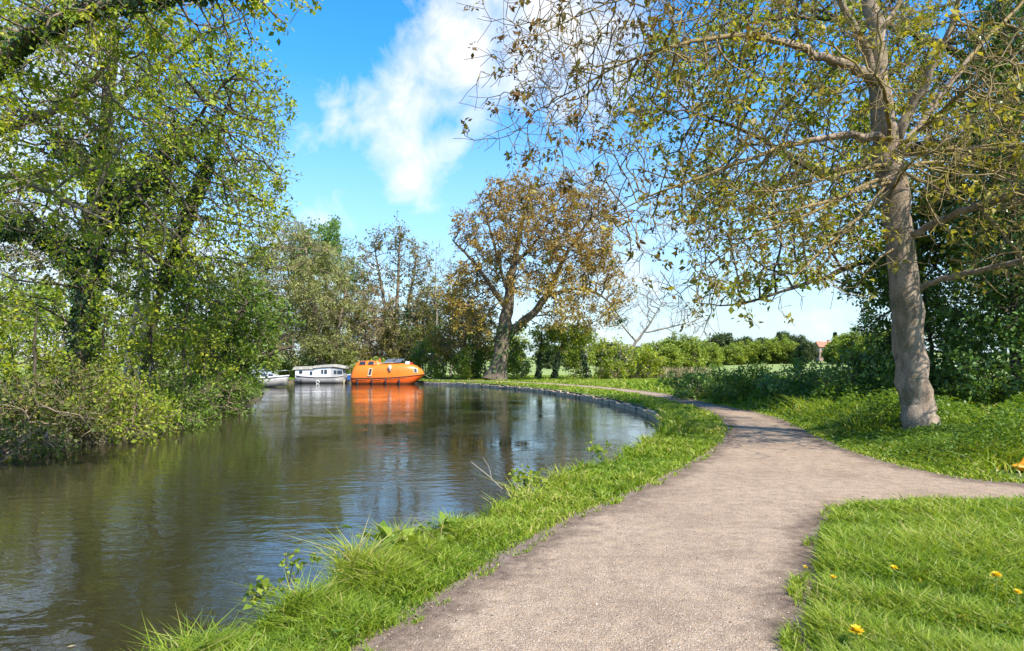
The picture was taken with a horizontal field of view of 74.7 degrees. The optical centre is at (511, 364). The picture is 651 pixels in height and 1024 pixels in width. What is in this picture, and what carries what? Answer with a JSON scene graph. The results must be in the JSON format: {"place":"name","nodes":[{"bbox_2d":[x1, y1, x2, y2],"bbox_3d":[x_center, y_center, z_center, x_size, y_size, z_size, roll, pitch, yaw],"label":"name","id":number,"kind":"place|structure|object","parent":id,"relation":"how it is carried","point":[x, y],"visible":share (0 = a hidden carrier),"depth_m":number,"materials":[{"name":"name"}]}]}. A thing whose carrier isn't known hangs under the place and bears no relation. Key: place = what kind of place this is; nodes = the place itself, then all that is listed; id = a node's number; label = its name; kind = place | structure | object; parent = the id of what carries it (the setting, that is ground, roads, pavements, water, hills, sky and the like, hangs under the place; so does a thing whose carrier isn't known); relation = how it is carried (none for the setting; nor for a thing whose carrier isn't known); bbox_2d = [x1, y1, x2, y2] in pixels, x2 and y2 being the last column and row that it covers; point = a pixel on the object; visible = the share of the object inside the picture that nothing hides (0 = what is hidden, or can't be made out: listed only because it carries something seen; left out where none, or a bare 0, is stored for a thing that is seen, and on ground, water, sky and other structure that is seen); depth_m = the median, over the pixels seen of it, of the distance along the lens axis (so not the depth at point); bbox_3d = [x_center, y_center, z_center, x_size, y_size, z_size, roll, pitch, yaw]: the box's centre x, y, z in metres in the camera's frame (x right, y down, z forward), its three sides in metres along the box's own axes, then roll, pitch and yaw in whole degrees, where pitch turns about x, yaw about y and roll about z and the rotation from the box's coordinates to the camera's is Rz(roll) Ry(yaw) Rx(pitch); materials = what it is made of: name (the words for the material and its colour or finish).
{"place":"outdoors","nodes":[
{"label":"outdoors","id":0,"kind":"place"},
{"bbox_2d":[0,380,647,455],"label":"canal bank","id":1,"kind":"structure","parent":0,"point":[88,435],"depth_m":17.41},
{"bbox_2d":[0,359,116,462],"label":"bank shrub","id":2,"kind":"object","parent":1,"relation":"on","point":[23,437],"visible":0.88,"depth_m":14.46,"materials":[{"name":"green plant"}]},
{"bbox_2d":[0,354,144,448],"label":"bank shrub","id":3,"kind":"object","parent":1,"relation":"on","point":[66,373],"visible":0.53,"depth_m":15.88,"materials":[{"name":"green plant"}]},
{"bbox_2d":[38,364,193,443],"bbox_3d":[-10.136,1.154,17.182,3.416,2.366,4.113,0,0,0],"label":"bank shrub","id":4,"kind":"object","parent":1,"relation":"on","point":[155,418],"visible":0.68,"depth_m":16.81,"materials":[{"name":"green plant"}]},
{"bbox_2d":[109,357,223,429],"bbox_3d":[-10.729,1.074,20.728,3.365,2.606,4.056,0,0,-23],"label":"bank shrub","id":5,"kind":"object","parent":1,"relation":"on","point":[192,399],"visible":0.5,"depth_m":20.59,"materials":[{"name":"green plant"}]},
{"bbox_2d":[146,244,241,407],"bbox_3d":[-11.425,-1.468,23.990,3.319,6.059,3.950,0,0,-23],"label":"young tree","id":6,"kind":"object","parent":1,"relation":"on","point":[206,338],"visible":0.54,"depth_m":23.69,"materials":[{"name":"green plant"}]},
{"bbox_2d":[208,363,265,407],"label":"bank shrub","id":7,"kind":"object","parent":1,"relation":"on","point":[245,397],"visible":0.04,"depth_m":29.61,"materials":[{"name":"green plant"}]},
{"bbox_2d":[0,382,658,650],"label":"water","id":8,"kind":"structure","parent":0,"point":[189,522],"depth_m":9.96,"materials":[{"name":"grey liquid"}]},
{"bbox_2d":[252,365,289,386],"bbox_3d":[-21.531,1.050,57.099,5.082,2.200,2.168,0,0,-3],"label":"cabin cruiser","id":9,"kind":"object","parent":8,"relation":"on","point":[275,380],"visible":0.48,"depth_m":56.72,"materials":[{"name":"white paint"}]},
{"bbox_2d":[293,364,350,383],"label":"houseboat","id":10,"kind":"object","parent":8,"relation":"on","point":[328,374],"visible":0.93,"depth_m":67.25,"materials":[{"name":"grey paint"}]},
{"bbox_2d":[351,358,437,383],"bbox_3d":[-11.480,0.865,65.932,8.571,2.970,2.994,0,0,-5],"label":"lifeboat","id":11,"kind":"object","parent":8,"relation":"on","point":[396,371],"visible":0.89,"depth_m":64.83,"materials":[{"name":"orange paint"}]},
{"bbox_2d":[0,374,1002,387],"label":"field grass","id":12,"kind":"structure","parent":0,"point":[596,381],"depth_m":63.15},
{"bbox_2d":[0,353,1023,644],"bbox_3d":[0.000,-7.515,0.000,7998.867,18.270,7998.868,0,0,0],"label":"ground","id":13,"kind":"structure","parent":0,"point":[732,367],"depth_m":116.56,"materials":[{"name":"plant"}]},
{"bbox_2d":[0,260,62,379],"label":"bush","id":14,"kind":"object","parent":13,"relation":"on","point":[32,320],"visible":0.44,"depth_m":30.96,"materials":[{"name":"green plant"}]},
{"bbox_2d":[0,282,96,419],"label":"young tree","id":15,"kind":"object","parent":13,"relation":"on","point":[34,349],"visible":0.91,"depth_m":16.37,"materials":[{"name":"green plant"}]},
{"bbox_2d":[0,275,113,391],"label":"bush","id":16,"kind":"object","parent":13,"relation":"on","point":[47,329],"visible":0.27,"depth_m":35.59,"materials":[{"name":"green plant"}]},
{"bbox_2d":[0,192,132,378],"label":"young tree","id":17,"kind":"object","parent":13,"relation":"on","point":[16,254],"visible":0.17,"depth_m":41.90,"materials":[{"name":"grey plant"}]},
{"bbox_2d":[1,379,200,439],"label":"bank herbs","id":18,"kind":"object","parent":13,"relation":"on","point":[17,420],"visible":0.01,"depth_m":17.62,"materials":[{"name":"green plant"}]},
{"bbox_2d":[51,288,162,392],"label":"young tree","id":19,"kind":"object","parent":13,"relation":"on","point":[145,312],"visible":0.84,"depth_m":18.10,"materials":[{"name":"green plant"}]},
{"bbox_2d":[62,285,168,387],"bbox_3d":[-23.061,-1.325,38.941,6.012,6.898,5.374,0,0,0],"label":"bush","id":20,"kind":"object","parent":13,"relation":"on","point":[110,341],"visible":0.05,"depth_m":38.16,"materials":[{"name":"green plant"}]},
{"bbox_2d":[104,151,194,389],"bbox_3d":[-15.501,-3.658,27.877,4.044,10.462,4.540,0,0,0],"label":"slim tree","id":21,"kind":"object","parent":13,"relation":"on","point":[133,314],"visible":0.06,"depth_m":27.72,"materials":[{"name":"green plant"}]},
{"bbox_2d":[0,0,303,402],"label":"ivy clad tree","id":22,"kind":"object","parent":13,"relation":"on","point":[89,276],"visible":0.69,"depth_m":18.27,"materials":[{"name":"green plant"}]},
{"bbox_2d":[113,169,192,379],"bbox_3d":[-14.560,-3.332,26.998,3.424,9.785,3.877,0,0,0],"label":"slim tree","id":23,"kind":"object","parent":13,"relation":"on","point":[146,319],"visible":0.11,"depth_m":26.97,"materials":[{"name":"green plant"}]},
{"bbox_2d":[106,168,203,392],"bbox_3d":[-15.249,-3.496,27.864,4.200,10.195,4.187,0,0,0],"label":"slim tree","id":24,"kind":"object","parent":13,"relation":"on","point":[123,273],"visible":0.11,"depth_m":27.97,"materials":[{"name":"green plant"}]},
{"bbox_2d":[0,0,322,264],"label":"overhanging tree","id":25,"kind":"object","parent":13,"relation":"on","point":[22,43],"visible":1,"depth_m":9.44,"materials":[{"name":"green plant"}]},
{"bbox_2d":[106,267,222,397],"bbox_3d":[-10.849,-0.724,20.577,3.246,4.562,3.314,0,0,14],"label":"young tree","id":26,"kind":"object","parent":13,"relation":"on","point":[148,293],"visible":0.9,"depth_m":20.56,"materials":[{"name":"green plant"}]},
{"bbox_2d":[110,304,219,387],"bbox_3d":[-18.797,-0.699,37.095,5.473,5.829,6.166,0,0,0],"label":"bush","id":27,"kind":"object","parent":13,"relation":"on","point":[168,359],"visible":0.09,"depth_m":36.36,"materials":[{"name":"green plant"}]},
{"bbox_2d":[42,20,300,395],"bbox_3d":[-11.435,-4.950,22.840,8.242,13.008,6.137,0,0,0],"label":"ivy clad tree","id":28,"kind":"object","parent":13,"relation":"on","point":[209,176],"visible":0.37,"depth_m":22.79,"materials":[{"name":"green plant"}]},
{"bbox_2d":[142,265,213,412],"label":"sapling","id":29,"kind":"object","parent":13,"relation":"on","point":[177,301],"visible":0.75,"depth_m":21.31,"materials":[{"name":"green plant"}]},
{"bbox_2d":[174,361,269,419],"bbox_3d":[-11.005,1.122,25.033,3.800,2.522,3.940,0,0,40],"label":"bank shrub","id":30,"kind":"object","parent":13,"relation":"on","point":[226,390],"visible":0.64,"depth_m":24.87,"materials":[{"name":"green plant"}]},
{"bbox_2d":[191,338,270,402],"bbox_3d":[-12.010,0.273,28.898,3.297,2.847,3.970,0,0,9],"label":"bank shrub","id":31,"kind":"object","parent":13,"relation":"on","point":[253,374],"visible":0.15,"depth_m":28.84,"materials":[{"name":"green plant"}]},
{"bbox_2d":[158,265,305,401],"bbox_3d":[-11.362,-1.180,27.186,5.410,5.732,5.212,0,0,-27],"label":"leaning tree","id":32,"kind":"object","parent":13,"relation":"on","point":[240,321],"visible":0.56,"depth_m":26.77,"materials":[{"name":"green plant"}]},
{"bbox_2d":[254,311,306,374],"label":"thicket","id":33,"kind":"object","parent":13,"relation":"on","point":[290,352],"visible":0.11,"depth_m":90.04,"materials":[{"name":"green plant"}]},
{"bbox_2d":[274,353,312,377],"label":"shrub","id":34,"kind":"object","parent":13,"relation":"on","point":[290,368],"visible":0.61,"depth_m":77.91,"materials":[{"name":"green plant"}]},
{"bbox_2d":[219,204,380,371],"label":"willow tree","id":35,"kind":"object","parent":13,"relation":"on","point":[313,316],"visible":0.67,"depth_m":75.46,"materials":[{"name":"green plant"}]},
{"bbox_2d":[284,214,366,304],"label":"poplar tree","id":36,"kind":"object","parent":13,"relation":"on","point":[334,227],"visible":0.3,"depth_m":90.44,"materials":[{"name":"green plant"}]},
{"bbox_2d":[323,344,356,374],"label":"shrub","id":37,"kind":"object","parent":13,"relation":"on","point":[343,363],"visible":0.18,"depth_m":78.33,"materials":[{"name":"green plant"}]},
{"bbox_2d":[334,232,360,372],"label":"bare tree","id":38,"kind":"object","parent":13,"relation":"on","point":[346,260],"visible":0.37,"depth_m":82.97,"materials":[{"name":"grey plant"}]},
{"bbox_2d":[322,282,373,371],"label":"thicket","id":39,"kind":"object","parent":13,"relation":"on","point":[352,314],"visible":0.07,"depth_m":94.46,"materials":[{"name":"green plant"}]},
{"bbox_2d":[342,319,379,373],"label":"shrub","id":40,"kind":"object","parent":13,"relation":"on","point":[358,358],"visible":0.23,"depth_m":82.95,"materials":[{"name":"green plant"}]},
{"bbox_2d":[352,280,399,360],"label":"thicket","id":41,"kind":"object","parent":13,"relation":"on","point":[375,289],"visible":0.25,"depth_m":91.15,"materials":[{"name":"green plant"}]},
{"bbox_2d":[355,327,406,363],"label":"shrub","id":42,"kind":"object","parent":13,"relation":"on","point":[391,351],"visible":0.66,"depth_m":78.44,"materials":[{"name":"green plant"}]},
{"bbox_2d":[342,211,442,362],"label":"ivy clad tree","id":43,"kind":"object","parent":13,"relation":"on","point":[385,310],"visible":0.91,"depth_m":79.50,"materials":[{"name":"brown plant"}]},
{"bbox_2d":[385,319,422,363],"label":"shrub","id":44,"kind":"object","parent":13,"relation":"on","point":[414,329],"visible":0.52,"depth_m":79.01,"materials":[{"name":"green plant"}]},
{"bbox_2d":[77,378,733,650],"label":"bank grass","id":45,"kind":"structure","parent":13,"relation":"on","point":[374,580],"depth_m":5.05,"materials":[{"name":"plant"}]},
{"bbox_2d":[243,575,285,609],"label":"sapling sprig","id":46,"kind":"object","parent":45,"relation":"on","point":[261,585],"visible":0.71,"depth_m":4.44,"materials":[{"name":"green plant"}]},
{"bbox_2d":[279,548,321,583],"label":"sapling sprig","id":47,"kind":"object","parent":45,"relation":"on","point":[283,563],"visible":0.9,"depth_m":4.76,"materials":[{"name":"green plant"}]},
{"bbox_2d":[340,520,417,550],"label":"dock plant","id":48,"kind":"object","parent":45,"relation":"on","point":[386,528],"visible":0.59,"depth_m":5.38,"materials":[{"name":"green plant"}]},
{"bbox_2d":[411,511,456,542],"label":"dock plant","id":49,"kind":"object","parent":45,"relation":"on","point":[442,516],"visible":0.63,"depth_m":5.78,"materials":[{"name":"green plant"}]},
{"bbox_2d":[508,463,556,489],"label":"bank weed","id":50,"kind":"object","parent":45,"relation":"on","point":[526,479],"visible":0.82,"depth_m":8.18,"materials":[{"name":"green plant"}]},
{"bbox_2d":[583,433,617,459],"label":"bank weed","id":51,"kind":"object","parent":45,"relation":"on","point":[594,448],"visible":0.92,"depth_m":10.88,"materials":[{"name":"green plant"}]},
{"bbox_2d":[382,292,433,366],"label":"thicket","id":52,"kind":"object","parent":13,"relation":"on","point":[403,305],"visible":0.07,"depth_m":92.50,"materials":[{"name":"green plant"}]},
{"bbox_2d":[400,293,435,369],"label":"shrub","id":53,"kind":"object","parent":13,"relation":"on","point":[428,320],"visible":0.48,"depth_m":85.74,"materials":[{"name":"green plant"}]},
{"bbox_2d":[409,321,441,377],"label":"shrub","id":54,"kind":"object","parent":13,"relation":"on","point":[416,357],"visible":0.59,"depth_m":75.48,"materials":[{"name":"green plant"}]},
{"bbox_2d":[421,241,450,332],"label":"bare tree","id":55,"kind":"object","parent":13,"relation":"on","point":[442,260],"visible":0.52,"depth_m":83.02,"materials":[{"name":"grey plant"}]},
{"bbox_2d":[415,277,464,373],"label":"thicket","id":56,"kind":"object","parent":13,"relation":"on","point":[440,320],"visible":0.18,"depth_m":92.76,"materials":[{"name":"green plant"}]},
{"bbox_2d":[425,332,457,378],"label":"shrub","id":57,"kind":"object","parent":13,"relation":"on","point":[438,374],"visible":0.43,"depth_m":72.47,"materials":[{"name":"green plant"}]},
{"bbox_2d":[420,261,498,377],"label":"hornbeam tree","id":58,"kind":"object","parent":13,"relation":"on","point":[459,339],"visible":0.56,"depth_m":70.27,"materials":[{"name":"brown plant"}]},
{"bbox_2d":[448,344,484,379],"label":"shrub","id":59,"kind":"object","parent":13,"relation":"on","point":[465,370],"visible":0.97,"depth_m":68.00,"materials":[{"name":"green plant"}]},
{"bbox_2d":[466,332,494,378],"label":"shrub","id":60,"kind":"object","parent":13,"relation":"on","point":[483,358],"visible":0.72,"depth_m":69.30,"materials":[{"name":"green plant"}]},
{"bbox_2d":[486,328,533,374],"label":"thicket","id":61,"kind":"object","parent":13,"relation":"on","point":[519,336],"visible":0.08,"depth_m":92.98,"materials":[{"name":"green plant"}]},
{"bbox_2d":[507,337,536,378],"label":"shrub","id":62,"kind":"object","parent":13,"relation":"on","point":[515,364],"visible":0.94,"depth_m":68.49,"materials":[{"name":"green plant"}]},
{"bbox_2d":[430,164,641,379],"bbox_3d":[2.306,-8.812,65.873,20.396,21.619,13.613,0,0,0],"label":"beech tree","id":63,"kind":"object","parent":13,"relation":"on","point":[506,331],"visible":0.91,"depth_m":64.76,"materials":[{"name":"brown plant"}]},
{"bbox_2d":[424,382,661,426],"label":"kerb","id":64,"kind":"structure","parent":13,"relation":"on","point":[639,410],"depth_m":37.39,"materials":[{"name":"stone"}]},
{"bbox_2d":[526,322,562,378],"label":"ivy clad tree","id":65,"kind":"object","parent":13,"relation":"on","point":[544,343],"visible":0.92,"depth_m":70.79,"materials":[{"name":"green plant"}]},
{"bbox_2d":[534,344,564,368],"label":"tree","id":66,"kind":"object","parent":13,"relation":"on","point":[549,359],"visible":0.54,"depth_m":202.49,"materials":[{"name":"green plant"}]},
{"bbox_2d":[543,321,581,378],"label":"ivy clad tree","id":67,"kind":"object","parent":13,"relation":"on","point":[556,365],"visible":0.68,"depth_m":70.74,"materials":[{"name":"green plant"}]},
{"bbox_2d":[556,331,598,377],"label":"shrub","id":68,"kind":"object","parent":13,"relation":"on","point":[574,359],"visible":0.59,"depth_m":75.69,"materials":[{"name":"green plant"}]},
{"bbox_2d":[557,320,600,378],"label":"ivy clad tree","id":69,"kind":"object","parent":13,"relation":"on","point":[584,363],"visible":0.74,"depth_m":70.66,"materials":[{"name":"green plant"}]},
{"bbox_2d":[586,340,616,367],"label":"tree","id":70,"kind":"object","parent":13,"relation":"on","point":[600,354],"visible":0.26,"depth_m":211.81,"materials":[{"name":"green plant"}]},
{"bbox_2d":[593,333,641,378],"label":"shrub","id":71,"kind":"object","parent":13,"relation":"on","point":[608,361],"visible":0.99,"depth_m":69.63,"materials":[{"name":"green plant"}]},
{"bbox_2d":[241,428,1008,650],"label":"lawn herbs","id":72,"kind":"object","parent":13,"relation":"on","point":[311,646],"visible":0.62,"depth_m":4.48,"materials":[{"name":"green plant"}]},
{"bbox_2d":[623,344,669,378],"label":"shrub","id":73,"kind":"object","parent":13,"relation":"on","point":[645,360],"visible":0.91,"depth_m":71.48,"materials":[{"name":"green plant"}]},
{"bbox_2d":[598,366,711,378],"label":"dry reeds","id":74,"kind":"object","parent":13,"relation":"on","point":[674,370],"visible":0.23,"depth_m":73.85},
{"bbox_2d":[605,265,705,369],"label":"bare tree","id":75,"kind":"object","parent":13,"relation":"on","point":[647,327],"visible":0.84,"depth_m":79.86,"materials":[{"name":"grey plant"}]},
{"bbox_2d":[634,339,687,369],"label":"tree","id":76,"kind":"object","parent":13,"relation":"on","point":[673,353],"visible":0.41,"depth_m":112.95,"materials":[{"name":"green plant"}]},
{"bbox_2d":[662,331,710,368],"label":"tree","id":77,"kind":"object","parent":13,"relation":"on","point":[700,354],"visible":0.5,"depth_m":119.55,"materials":[{"name":"green plant"}]},
{"bbox_2d":[657,362,739,399],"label":"bramble bush","id":78,"kind":"object","parent":13,"relation":"on","point":[690,383],"visible":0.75,"depth_m":30.34,"materials":[{"name":"green plant"}]},
{"bbox_2d":[689,337,724,369],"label":"tree","id":79,"kind":"object","parent":13,"relation":"on","point":[715,356],"visible":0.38,"depth_m":126.00,"materials":[{"name":"green plant"}]},
{"bbox_2d":[703,331,738,364],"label":"tree","id":80,"kind":"object","parent":13,"relation":"on","point":[724,339],"visible":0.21,"depth_m":325.08,"materials":[{"name":"green plant"}]},
{"bbox_2d":[720,343,745,364],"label":"tree","id":81,"kind":"object","parent":13,"relation":"on","point":[734,354],"visible":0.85,"depth_m":306.76,"materials":[{"name":"green plant"}]},
{"bbox_2d":[453,0,1023,432],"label":"maple tree","id":82,"kind":"object","parent":13,"relation":"on","point":[890,167],"visible":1,"depth_m":12.58,"materials":[{"name":"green plant"}]},
{"bbox_2d":[729,339,755,364],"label":"tree","id":83,"kind":"object","parent":13,"relation":"on","point":[747,346],"visible":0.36,"depth_m":316.14,"materials":[{"name":"green plant"}]},
{"bbox_2d":[699,357,792,403],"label":"bramble bush","id":84,"kind":"object","parent":13,"relation":"on","point":[736,379],"visible":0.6,"depth_m":26.39,"materials":[{"name":"green plant"}]},
{"bbox_2d":[746,338,768,363],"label":"tree","id":85,"kind":"object","parent":13,"relation":"on","point":[758,353],"visible":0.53,"depth_m":315.87,"materials":[{"name":"green plant"}]},
{"bbox_2d":[760,334,791,363],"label":"tree","id":86,"kind":"object","parent":13,"relation":"on","point":[773,346],"visible":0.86,"depth_m":310.88,"materials":[{"name":"green plant"}]},
{"bbox_2d":[781,341,798,363],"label":"tree","id":87,"kind":"object","parent":13,"relation":"on","point":[787,355],"visible":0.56,"depth_m":307.14,"materials":[{"name":"green plant"}]},
{"bbox_2d":[753,352,848,400],"bbox_3d":[10.478,0.667,23.993,3.941,2.256,4.110,0,0,0],"label":"bramble bush","id":88,"kind":"object","parent":13,"relation":"on","point":[796,370],"visible":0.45,"depth_m":23.41,"materials":[{"name":"green plant"}]},
{"bbox_2d":[588,479,1023,650],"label":"lawn grass","id":89,"kind":"structure","parent":13,"relation":"on","point":[941,586],"depth_m":4.58,"materials":[{"name":"plant"}]},
{"bbox_2d":[794,339,819,363],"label":"tree","id":90,"kind":"object","parent":13,"relation":"on","point":[806,347],"visible":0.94,"depth_m":297.67,"materials":[{"name":"green plant"}]},
{"bbox_2d":[598,0,1023,388],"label":"oak tree","id":91,"kind":"object","parent":13,"relation":"on","point":[825,78],"visible":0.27,"depth_m":20.49,"materials":[{"name":"green plant"}]},
{"bbox_2d":[822,331,852,363],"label":"tree","id":92,"kind":"object","parent":13,"relation":"on","point":[830,348],"visible":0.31,"depth_m":289.09,"materials":[{"name":"green plant"}]},
{"bbox_2d":[806,348,896,403],"bbox_3d":[10.907,0.522,20.848,3.355,2.093,3.959,0,0,0],"label":"bramble bush","id":93,"kind":"object","parent":13,"relation":"on","point":[886,377],"visible":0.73,"depth_m":20.24,"materials":[{"name":"green plant"}]},
{"bbox_2d":[835,327,870,361],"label":"tree","id":94,"kind":"object","parent":13,"relation":"on","point":[845,339],"visible":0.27,"depth_m":268.90,"materials":[{"name":"green plant"}]},
{"bbox_2d":[849,329,892,362],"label":"tree","id":95,"kind":"object","parent":13,"relation":"on","point":[862,349],"visible":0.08,"depth_m":259.41,"materials":[{"name":"green plant"}]},
{"bbox_2d":[728,375,1023,511],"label":"verge herbs","id":96,"kind":"object","parent":13,"relation":"on","point":[998,428],"visible":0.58,"depth_m":14.13,"materials":[{"name":"plant"}]},
{"bbox_2d":[834,166,1023,402],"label":"holly bush","id":97,"kind":"object","parent":13,"relation":"on","point":[938,380],"visible":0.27,"depth_m":20.18,"materials":[{"name":"green plant"}]},
{"bbox_2d":[923,0,1023,406],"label":"holly bush","id":98,"kind":"object","parent":13,"relation":"on","point":[1009,334],"visible":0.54,"depth_m":17.71,"materials":[{"name":"green plant"}]},
{"bbox_2d":[0,0,1023,356],"label":"sky","id":99,"kind":"structure","parent":0,"point":[380,89],"materials":[{"name":"blue"}]},
{"bbox_2d":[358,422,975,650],"bbox_3d":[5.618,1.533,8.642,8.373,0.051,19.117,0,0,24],"label":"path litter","id":100,"kind":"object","parent":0,"point":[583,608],"visible":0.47,"depth_m":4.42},
{"bbox_2d":[349,379,1023,650],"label":"dirt verge","id":101,"kind":"structure","parent":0,"point":[376,640],"depth_m":5.31,"materials":[{"name":"soil"}]},
{"bbox_2d":[376,447,997,650],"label":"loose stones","id":102,"kind":"object","parent":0,"point":[618,575],"visible":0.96,"depth_m":4.55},
{"bbox_2d":[374,379,1023,650],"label":"path","id":103,"kind":"structure","parent":0,"point":[808,485],"depth_m":5.29,"materials":[{"name":"gravel"}]},
{"bbox_2d":[612,378,1023,483],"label":"verge grass","id":104,"kind":"structure","parent":0,"point":[992,461],"depth_m":13.05,"materials":[{"name":"plant"}]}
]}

